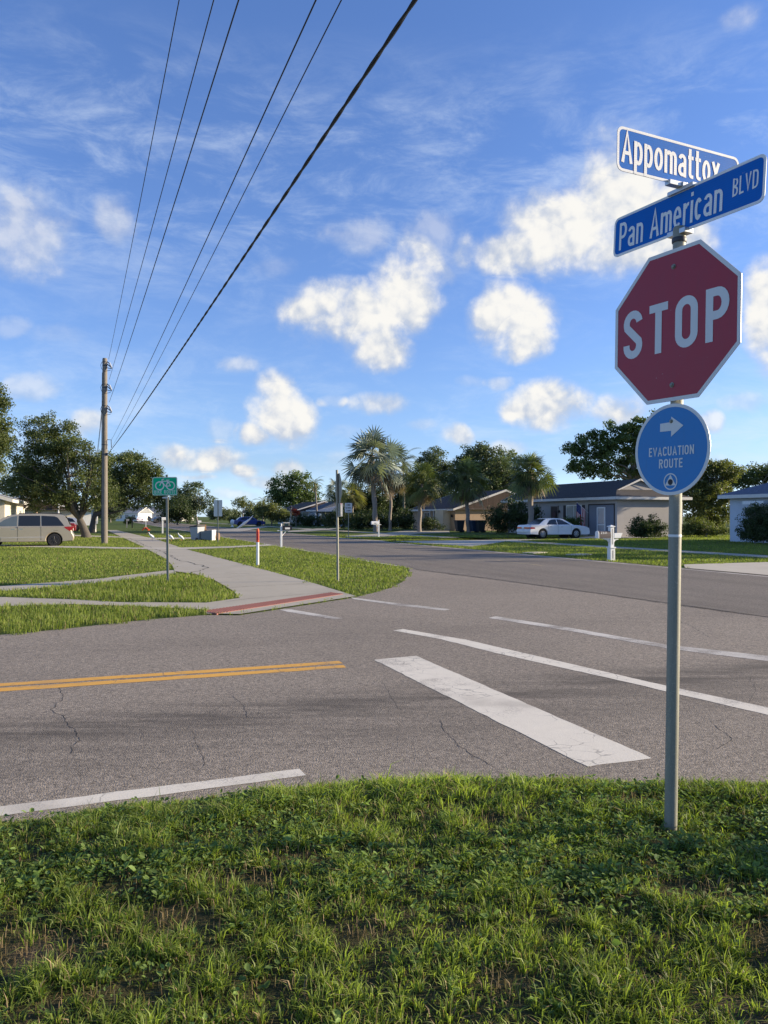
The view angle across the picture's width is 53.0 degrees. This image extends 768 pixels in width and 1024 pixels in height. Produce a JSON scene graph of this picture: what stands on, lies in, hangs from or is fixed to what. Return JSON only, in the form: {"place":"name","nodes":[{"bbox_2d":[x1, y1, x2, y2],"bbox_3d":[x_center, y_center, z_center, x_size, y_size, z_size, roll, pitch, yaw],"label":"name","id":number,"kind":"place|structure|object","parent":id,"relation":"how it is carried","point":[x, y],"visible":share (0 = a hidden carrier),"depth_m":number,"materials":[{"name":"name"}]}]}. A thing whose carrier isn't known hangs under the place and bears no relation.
{"place":"outdoors","nodes":[
{"label":"outdoors","id":0,"kind":"place"},
{"bbox_2d":[0,570,175,589],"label":"footpath","id":1,"kind":"structure","parent":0,"point":[25,586],"depth_m":18.90,"materials":[{"name":"concrete"}]},
{"bbox_2d":[0,597,237,609],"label":"footpath","id":2,"kind":"structure","parent":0,"point":[17,600],"depth_m":14.39,"materials":[{"name":"concrete"}]},
{"bbox_2d":[75,535,190,538],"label":"driveway","id":3,"kind":"structure","parent":0,"point":[139,537],"depth_m":57.81,"materials":[{"name":"concrete"}]},
{"bbox_2d":[0,544,272,548],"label":"driveway","id":4,"kind":"structure","parent":0,"point":[136,547],"depth_m":39.41,"materials":[{"name":"concrete"}]},
{"bbox_2d":[0,513,74,545],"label":"minivan","id":5,"kind":"object","parent":4,"relation":"on","point":[53,529],"visible":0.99,"depth_m":41.31,"materials":[{"name":"beige paint"}]},
{"bbox_2d":[108,530,353,613],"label":"sidewalk","id":6,"kind":"structure","parent":0,"point":[254,580],"depth_m":19.57,"materials":[{"name":"concrete"}]},
{"bbox_2d":[200,592,341,614],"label":"tactile paving","id":7,"kind":"structure","parent":6,"relation":"on","point":[249,606],"depth_m":14.09,"materials":[{"name":"concrete"}]},
{"bbox_2d":[216,527,263,531],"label":"driveway","id":8,"kind":"structure","parent":0,"point":[236,529],"depth_m":92.96,"materials":[{"name":"concrete"}]},
{"bbox_2d":[288,528,335,531],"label":"footpath","id":9,"kind":"structure","parent":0,"point":[311,529],"depth_m":86.52,"materials":[{"name":"concrete"}]},
{"bbox_2d":[0,560,767,826],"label":"side street","id":10,"kind":"structure","parent":0,"point":[348,721],"depth_m":7.03,"materials":[{"name":"grey asphalt"}]},
{"bbox_2d":[0,769,304,815],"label":"edge line","id":11,"kind":"object","parent":10,"relation":"on","point":[77,801],"visible":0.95,"depth_m":4.53,"materials":[{"name":"white paint"}]},
{"bbox_2d":[0,661,341,685],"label":"line","id":12,"kind":"object","parent":10,"relation":"on","point":[161,674],"visible":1,"depth_m":7.95,"materials":[{"name":"yellow paint"}]},
{"bbox_2d":[0,665,344,690],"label":"line","id":13,"kind":"object","parent":10,"relation":"on","point":[150,679],"visible":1,"depth_m":7.71,"materials":[{"name":"yellow paint"}]},
{"bbox_2d":[283,609,340,618],"bbox_3d":[-1.246,1.695,12.796,0.236,0.001,1.642,0,0,-40],"label":"crosswalk line","id":14,"kind":"object","parent":10,"relation":"on","point":[307,613],"visible":1,"depth_m":12.79,"materials":[{"name":"white paint"}]},
{"bbox_2d":[352,597,448,609],"bbox_3d":[0.151,1.703,14.322,0.301,0.001,2.746,0,0,-43],"label":"crosswalk line","id":15,"kind":"object","parent":10,"relation":"on","point":[407,605],"visible":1,"depth_m":14.16,"materials":[{"name":"white paint"}]},
{"bbox_2d":[375,656,649,765],"bbox_3d":[0.844,1.664,6.976,0.552,0.001,4.058,0,0,-21],"label":"stop line","id":16,"kind":"object","parent":10,"relation":"on","point":[577,743],"visible":1,"depth_m":6.25,"materials":[{"name":"white paint"}]},
{"bbox_2d":[394,629,767,714],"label":"crosswalk line","id":17,"kind":"object","parent":10,"relation":"on","point":[702,696],"visible":0.97,"depth_m":8.11,"materials":[{"name":"white paint"}]},
{"bbox_2d":[490,616,767,660],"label":"crosswalk line","id":18,"kind":"object","parent":10,"relation":"on","point":[737,654],"visible":0.95,"depth_m":9.90,"materials":[{"name":"white paint"}]},
{"bbox_2d":[0,761,767,1023],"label":"grass verge","id":19,"kind":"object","parent":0,"point":[31,1016],"depth_m":2.90,"materials":[{"name":"plant"}]},
{"bbox_2d":[0,772,767,1023],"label":"weeds","id":20,"kind":"object","parent":19,"relation":"on","point":[556,873],"visible":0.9,"depth_m":3.49,"materials":[{"name":"green plant"}]},
{"bbox_2d":[613,126,766,834],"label":"sign post","id":21,"kind":"object","parent":19,"relation":"on","point":[678,317],"visible":1,"depth_m":3.83,"materials":[{"name":"metal"}]},
{"bbox_2d":[0,517,767,634],"bbox_3d":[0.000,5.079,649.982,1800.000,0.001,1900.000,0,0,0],"label":"ground","id":22,"kind":"structure","parent":0,"point":[137,528],"depth_m":35.48,"materials":[{"name":"green plant"}]},
{"bbox_2d":[0,382,21,482],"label":"oak tree","id":23,"kind":"object","parent":22,"relation":"on","point":[5,444],"visible":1,"depth_m":50.23,"materials":[{"name":"green plant"}]},
{"bbox_2d":[0,494,27,518],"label":"house","id":24,"kind":"structure","parent":22,"relation":"on","point":[9,506],"depth_m":54.75,"materials":[{"name":"beige paint"}]},
{"bbox_2d":[0,466,50,497],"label":"tree","id":25,"kind":"object","parent":22,"relation":"on","point":[4,490],"visible":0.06,"depth_m":99.16,"materials":[{"name":"green plant"}]},
{"bbox_2d":[12,496,74,517],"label":"house","id":26,"kind":"structure","parent":22,"relation":"on","point":[62,511],"depth_m":84.60,"materials":[{"name":"beige paint"}]},
{"bbox_2d":[1,410,119,537],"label":"oak tree","id":27,"kind":"object","parent":22,"relation":"on","point":[65,494],"visible":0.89,"depth_m":57.41,"materials":[{"name":"green plant"}]},
{"bbox_2d":[67,517,78,530],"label":"sedan","id":28,"kind":"object","parent":22,"relation":"on","point":[72,520],"visible":0.19,"depth_m":81.49,"materials":[{"name":"silver metal"}]},
{"bbox_2d":[79,506,90,524],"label":"house","id":29,"kind":"structure","parent":22,"relation":"on","point":[87,518],"depth_m":134.34,"materials":[{"name":"grey"}]},
{"bbox_2d":[100,358,111,543],"bbox_3d":[-16.562,-3.554,45.879,0.680,11.260,0.370,0,0,30],"label":"utility pole","id":30,"kind":"object","parent":22,"relation":"on","point":[104,480],"visible":0.99,"depth_m":45.83,"materials":[{"name":"brown wood"}]},
{"bbox_2d":[109,0,179,355],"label":"power line","id":31,"kind":"object","parent":30,"relation":"attached to","point":[150,148],"visible":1,"depth_m":18.19,"materials":[{"name":"black metal"}]},
{"bbox_2d":[109,0,213,378],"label":"power line","id":32,"kind":"object","parent":30,"relation":"attached to","point":[172,152],"visible":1,"depth_m":15.80,"materials":[{"name":"black metal"}]},
{"bbox_2d":[109,0,238,401],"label":"power line","id":33,"kind":"object","parent":30,"relation":"attached to","point":[189,154],"visible":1,"depth_m":13.16,"materials":[{"name":"black metal"}]},
{"bbox_2d":[115,0,316,432],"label":"power line","id":34,"kind":"object","parent":30,"relation":"attached to","point":[239,166],"visible":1,"depth_m":9.00,"materials":[{"name":"black metal"}]},
{"bbox_2d":[111,0,341,447],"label":"power line","id":35,"kind":"object","parent":30,"relation":"attached to","point":[256,168],"visible":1,"depth_m":8.13,"materials":[{"name":"black metal"}]},
{"bbox_2d":[108,0,417,453],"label":"power line","id":36,"kind":"object","parent":30,"relation":"attached to","point":[374,60],"visible":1,"depth_m":7.13,"materials":[{"name":"black metal"}]},
{"bbox_2d":[98,507,126,521],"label":"tree","id":37,"kind":"object","parent":22,"relation":"on","point":[114,515],"visible":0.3,"depth_m":199.39,"materials":[{"name":"green plant"}]},
{"bbox_2d":[86,448,179,532],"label":"oak tree","id":38,"kind":"object","parent":22,"relation":"on","point":[139,474],"visible":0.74,"depth_m":75.26,"materials":[{"name":"green plant"}]},
{"bbox_2d":[116,507,153,520],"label":"house","id":39,"kind":"structure","parent":22,"relation":"on","point":[144,513],"depth_m":251.52,"materials":[{"name":"grey"}]},
{"bbox_2d":[152,475,176,581],"bbox_3d":[-5.439,0.504,19.098,0.614,2.860,0.039,0,0,-3],"label":"bike route sign","id":40,"kind":"object","parent":22,"relation":"on","point":[166,485],"visible":1,"depth_m":19.09,"materials":[{"name":"metal"}]},
{"bbox_2d":[156,493,199,524],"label":"tree","id":41,"kind":"object","parent":22,"relation":"on","point":[184,511],"visible":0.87,"depth_m":139.38,"materials":[{"name":"green plant"}]},
{"bbox_2d":[169,480,217,523],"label":"pine tree","id":42,"kind":"object","parent":22,"relation":"on","point":[200,503],"visible":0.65,"depth_m":149.05,"materials":[{"name":"green plant"}]},
{"bbox_2d":[189,525,204,539],"bbox_3d":[-12.461,1.378,51.323,0.716,1.050,0.840,0,0,24],"label":"trash bin","id":43,"kind":"object","parent":22,"relation":"on","point":[195,530],"visible":0.91,"depth_m":51.03,"materials":[{"name":"grey plastic"}]},
{"bbox_2d":[200,530,215,539],"bbox_3d":[-11.736,1.540,51.312,0.840,0.690,0.760,0,0,6],"label":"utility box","id":44,"kind":"object","parent":22,"relation":"on","point":[208,535],"visible":0.91,"depth_m":51.00,"materials":[{"name":"plastic"}]},
{"bbox_2d":[214,500,221,541],"bbox_3d":[-10.273,0.672,47.614,0.520,2.828,0.037,0,0,0],"label":"blank sign","id":45,"kind":"object","parent":22,"relation":"on","point":[217,508],"visible":0.97,"depth_m":47.63,"materials":[{"name":"metal"}]},
{"bbox_2d":[205,507,234,519],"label":"tree","id":46,"kind":"object","parent":22,"relation":"on","point":[227,513],"visible":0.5,"depth_m":288.54,"materials":[{"name":"green plant"}]},
{"bbox_2d":[219,508,241,518],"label":"tree","id":47,"kind":"object","parent":22,"relation":"on","point":[238,513],"visible":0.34,"depth_m":308.77,"materials":[{"name":"green plant"}]},
{"bbox_2d":[230,496,257,516],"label":"tree","id":48,"kind":"object","parent":22,"relation":"on","point":[241,501],"visible":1,"depth_m":209.64,"materials":[{"name":"green plant"}]},
{"bbox_2d":[234,517,264,525],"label":"sedan","id":49,"kind":"object","parent":22,"relation":"on","point":[239,521],"visible":0.87,"depth_m":126.87,"materials":[{"name":"blue paint"}]},
{"bbox_2d":[243,503,267,519],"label":"tree","id":50,"kind":"object","parent":22,"relation":"on","point":[249,513],"visible":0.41,"depth_m":298.58,"materials":[{"name":"green plant"}]},
{"bbox_2d":[256,528,258,564],"bbox_3d":[-4.129,1.201,25.162,0.094,1.330,0.051,0,0,-12],"label":"marker post","id":51,"kind":"object","parent":22,"relation":"on","point":[257,546],"visible":0.93,"depth_m":25.14,"materials":[{"name":"white plastic"}]},
{"bbox_2d":[252,501,292,525],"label":"bush","id":52,"kind":"object","parent":22,"relation":"on","point":[271,512],"visible":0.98,"depth_m":127.32,"materials":[{"name":"green plant"}]},
{"bbox_2d":[277,524,291,546],"bbox_3d":[-5.207,1.272,40.328,0.760,1.350,0.183,0,0,-20],"label":"mailbox","id":53,"kind":"object","parent":22,"relation":"on","point":[285,528],"visible":0.85,"depth_m":40.24,"materials":[{"name":"white plastic"}]},
{"bbox_2d":[261,469,325,507],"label":"tree","id":54,"kind":"object","parent":22,"relation":"on","point":[287,492],"visible":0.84,"depth_m":168.64,"materials":[{"name":"green plant"}]},
{"bbox_2d":[291,507,300,526],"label":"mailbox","id":55,"kind":"object","parent":22,"relation":"on","point":[294,512],"visible":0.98,"depth_m":113.93,"materials":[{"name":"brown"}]},
{"bbox_2d":[278,501,326,523],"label":"house","id":56,"kind":"structure","parent":22,"relation":"on","point":[303,506],"depth_m":146.90,"materials":[{"name":"grey"}]},
{"bbox_2d":[290,513,335,526],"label":"shrub","id":57,"kind":"object","parent":22,"relation":"on","point":[306,521],"visible":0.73,"depth_m":115.39,"materials":[{"name":"green plant"}]},
{"bbox_2d":[306,476,322,525],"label":"queen palm","id":58,"kind":"object","parent":22,"relation":"on","point":[314,484],"visible":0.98,"depth_m":123.89,"materials":[{"name":"green plant"}]},
{"bbox_2d":[306,500,343,522],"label":"house","id":59,"kind":"structure","parent":22,"relation":"on","point":[322,506],"depth_m":139.84,"materials":[{"name":"stone"}]},
{"bbox_2d":[323,478,348,526],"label":"cabbage palm","id":60,"kind":"object","parent":22,"relation":"on","point":[331,491],"visible":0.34,"depth_m":103.47,"materials":[{"name":"green plant"}]},
{"bbox_2d":[335,470,342,580],"bbox_3d":[-1.117,0.444,19.121,0.166,2.980,0.753,0,0,-25],"label":"stop sign back","id":61,"kind":"object","parent":22,"relation":"on","point":[338,496],"visible":0.98,"depth_m":19.08,"materials":[{"name":"metal"}]},
{"bbox_2d":[321,506,356,528],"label":"shrub","id":62,"kind":"object","parent":22,"relation":"on","point":[329,521],"visible":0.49,"depth_m":94.59,"materials":[{"name":"green plant"}]},
{"bbox_2d":[301,505,393,526],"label":"house","id":63,"kind":"structure","parent":22,"relation":"on","point":[324,510],"depth_m":128.47,"materials":[{"name":"grey"}]},
{"bbox_2d":[345,502,351,537],"bbox_3d":[-2.627,0.715,56.919,0.550,2.839,0.036,0,0,0],"label":"school zone sign","id":64,"kind":"object","parent":22,"relation":"on","point":[348,507],"visible":0.99,"depth_m":56.91,"materials":[{"name":"metal"}]},
{"bbox_2d":[341,482,366,528],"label":"cabbage palm","id":65,"kind":"object","parent":22,"relation":"on","point":[353,500],"visible":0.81,"depth_m":97.71,"materials":[{"name":"green plant"}]},
{"bbox_2d":[347,483,394,518],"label":"tree","id":66,"kind":"object","parent":22,"relation":"on","point":[382,500],"visible":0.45,"depth_m":106.77,"materials":[{"name":"green plant"}]},
{"bbox_2d":[338,425,406,531],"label":"silver fan palm","id":67,"kind":"object","parent":22,"relation":"on","point":[371,473],"visible":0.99,"depth_m":79.25,"materials":[{"name":"green plant"}]},
{"bbox_2d":[344,506,415,529],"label":"shrub","id":68,"kind":"object","parent":22,"relation":"on","point":[399,521],"visible":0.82,"depth_m":87.52,"materials":[{"name":"green plant"}]},
{"bbox_2d":[0,556,767,634],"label":"grass","id":69,"kind":"structure","parent":22,"relation":"on","point":[106,593],"depth_m":18.05,"materials":[{"name":"green plant"}]},
{"bbox_2d":[0,534,767,557],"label":"grass","id":70,"kind":"structure","parent":22,"relation":"on","point":[117,540],"depth_m":39.53,"materials":[{"name":"green plant"}]},
{"bbox_2d":[365,442,416,530],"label":"silver fan palm","id":71,"kind":"object","parent":22,"relation":"on","point":[403,466],"visible":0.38,"depth_m":85.81,"materials":[{"name":"green plant"}]},
{"bbox_2d":[379,482,416,522],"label":"tree","id":72,"kind":"object","parent":22,"relation":"on","point":[397,500],"visible":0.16,"depth_m":110.93,"materials":[{"name":"green plant"}]},
{"bbox_2d":[397,461,447,531],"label":"cabbage palm","id":73,"kind":"object","parent":22,"relation":"on","point":[421,491],"visible":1,"depth_m":79.44,"materials":[{"name":"green plant"}]},
{"bbox_2d":[410,445,455,495],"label":"pine tree","id":74,"kind":"object","parent":22,"relation":"on","point":[432,458],"visible":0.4,"depth_m":116.90,"materials":[{"name":"green plant"}]},
{"bbox_2d":[421,515,445,530],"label":"shrub","id":75,"kind":"object","parent":22,"relation":"on","point":[431,524],"visible":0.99,"depth_m":83.77,"materials":[{"name":"green plant"}]},
{"bbox_2d":[425,483,452,502],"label":"tree","id":76,"kind":"object","parent":22,"relation":"on","point":[437,495],"visible":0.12,"depth_m":103.42,"materials":[{"name":"green plant"}]},
{"bbox_2d":[454,520,464,531],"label":"wheelie bin","id":77,"kind":"object","parent":22,"relation":"on","point":[459,525],"visible":0.97,"depth_m":77.62,"materials":[{"name":"plastic"}]},
{"bbox_2d":[409,490,514,530],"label":"house","id":78,"kind":"structure","parent":22,"relation":"on","point":[441,512],"depth_m":85.96,"materials":[{"name":"beige paint"}]},
{"bbox_2d":[438,455,493,531],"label":"tree","id":79,"kind":"object","parent":22,"relation":"on","point":[464,493],"visible":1,"depth_m":77.52,"materials":[{"name":"green plant"}]},
{"bbox_2d":[469,520,476,531],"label":"wheelie bin","id":80,"kind":"object","parent":22,"relation":"on","point":[472,523],"visible":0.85,"depth_m":77.12,"materials":[{"name":"plastic"}]},
{"bbox_2d":[475,520,485,531],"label":"wheelie bin","id":81,"kind":"object","parent":22,"relation":"on","point":[480,526],"visible":0.94,"depth_m":76.70,"materials":[{"name":"plastic"}]},
{"bbox_2d":[447,440,515,490],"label":"pine tree","id":82,"kind":"object","parent":22,"relation":"on","point":[494,472],"visible":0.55,"depth_m":112.80,"materials":[{"name":"plant"}]},
{"bbox_2d":[481,496,544,534],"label":"shrub","id":83,"kind":"object","parent":22,"relation":"on","point":[515,515],"visible":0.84,"depth_m":67.58,"materials":[{"name":"green plant"}]},
{"bbox_2d":[497,448,535,485],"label":"tree","id":84,"kind":"object","parent":22,"relation":"on","point":[511,455],"visible":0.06,"depth_m":122.82,"materials":[{"name":"green plant"}]},
{"bbox_2d":[506,451,558,522],"bbox_3d":[12.139,-1.454,62.819,4.527,7.286,4.473,0,0,0],"label":"cabbage palm","id":85,"kind":"object","parent":22,"relation":"on","point":[528,484],"visible":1,"depth_m":62.51,"materials":[{"name":"green plant"}]},
{"bbox_2d":[563,515,583,525],"bbox_3d":[15.104,1.237,62.011,2.035,2.050,1.316,0,0,0],"label":"shrub","id":86,"kind":"object","parent":22,"relation":"on","point":[576,521],"visible":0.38,"depth_m":61.88,"materials":[{"name":"green plant"}]},
{"bbox_2d":[500,479,691,536],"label":"house","id":87,"kind":"structure","parent":22,"relation":"on","point":[618,504],"depth_m":62.17,"materials":[{"name":"beige paint"}]},
{"bbox_2d":[551,506,558,517],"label":"door","id":88,"kind":"structure","parent":87,"relation":"in","point":[554,509],"depth_m":67.88,"materials":[{"name":"silver metal"}]},
{"bbox_2d":[566,505,581,524],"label":"window","id":89,"kind":"structure","parent":87,"relation":"in","point":[571,510],"depth_m":65.66,"materials":[{"name":"grey glass"}]},
{"bbox_2d":[577,503,586,525],"bbox_3d":[16.329,0.274,63.465,0.995,2.192,0.242,0,0,28],"label":"flag","id":90,"kind":"object","parent":87,"relation":"attached to","point":[581,510],"visible":0.79,"depth_m":63.45,"materials":[{"name":"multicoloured fabric"}]},
{"bbox_2d":[597,507,605,530],"bbox_3d":[17.430,0.756,61.780,0.049,2.310,1.080,0,0,-21],"label":"screen door","id":91,"kind":"structure","parent":87,"relation":"in","point":[601,524],"depth_m":61.71,"materials":[{"name":"white paint"}]},
{"bbox_2d":[559,408,655,480],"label":"broadleaf tree","id":92,"kind":"object","parent":22,"relation":"on","point":[607,448],"visible":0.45,"depth_m":78.35,"materials":[{"name":"green plant"}]},
{"bbox_2d":[595,525,621,560],"bbox_3d":[8.224,1.152,28.111,1.070,1.360,0.250,0,0,-20],"label":"mailbox","id":93,"kind":"object","parent":22,"relation":"on","point":[609,535],"visible":0.93,"depth_m":28.06,"materials":[{"name":"white plastic"}]},
{"bbox_2d":[625,513,668,537],"bbox_3d":[19.145,1.135,56.005,3.264,2.190,2.339,0,0,0],"label":"shrub","id":94,"kind":"object","parent":22,"relation":"on","point":[643,528],"visible":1,"depth_m":55.73,"materials":[{"name":"green plant"}]},
{"bbox_2d":[682,515,729,536],"bbox_3d":[24.945,1.221,60.069,4.556,2.061,2.872,0,0,0],"label":"shrub","id":95,"kind":"object","parent":22,"relation":"on","point":[696,528],"visible":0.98,"depth_m":59.60,"materials":[{"name":"green plant"}]},
{"bbox_2d":[682,458,747,534],"bbox_3d":[27.839,-1.256,65.957,6.143,7.077,4.530,0,0,0],"label":"broadleaf tree","id":96,"kind":"object","parent":22,"relation":"on","point":[705,490],"visible":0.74,"depth_m":64.94,"materials":[{"name":"green plant"}]},
{"bbox_2d":[717,483,767,542],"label":"house","id":97,"kind":"structure","parent":22,"relation":"on","point":[741,499],"depth_m":48.39,"materials":[{"name":"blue paint"}]},
{"bbox_2d":[728,461,767,489],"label":"tree","id":98,"kind":"object","parent":22,"relation":"on","point":[755,475],"visible":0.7,"depth_m":99.12,"materials":[{"name":"green plant"}]},
{"bbox_2d":[734,500,767,543],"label":"shrub","id":99,"kind":"object","parent":22,"relation":"on","point":[755,526],"visible":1,"depth_m":44.73,"materials":[{"name":"green plant"}]},
{"bbox_2d":[0,0,767,516],"label":"sky","id":100,"kind":"structure","parent":0,"point":[443,270],"materials":[{"name":"blue"}]},
{"bbox_2d":[346,530,449,536],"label":"footpath","id":101,"kind":"structure","parent":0,"point":[400,532],"depth_m":75.98,"materials":[{"name":"concrete"}]},
{"bbox_2d":[134,521,767,616],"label":"boulevard","id":102,"kind":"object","parent":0,"point":[736,592],"visible":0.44,"depth_m":22.95,"materials":[{"name":"grey asphalt"}]},
{"bbox_2d":[189,524,767,576],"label":"edge line","id":103,"kind":"object","parent":102,"relation":"on","point":[546,556],"visible":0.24,"depth_m":29.40,"materials":[{"name":"white paint"}]},
{"bbox_2d":[185,521,767,557],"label":"sidewalk","id":104,"kind":"structure","parent":0,"point":[734,554],"depth_m":42.35,"materials":[{"name":"concrete"}]},
{"bbox_2d":[362,536,659,545],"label":"driveway","id":105,"kind":"structure","parent":0,"point":[473,541],"depth_m":50.90,"materials":[{"name":"concrete"}]},
{"bbox_2d":[516,518,589,538],"bbox_3d":[12.404,1.205,56.465,5.130,1.505,2.040,0,0,-20],"label":"sedan","id":106,"kind":"object","parent":105,"relation":"on","point":[542,528],"visible":0.98,"depth_m":55.66,"materials":[{"name":"white paint"}]},
{"bbox_2d":[684,562,767,574],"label":"driveway","id":107,"kind":"structure","parent":0,"point":[756,568],"depth_m":24.13,"materials":[{"name":"concrete"}]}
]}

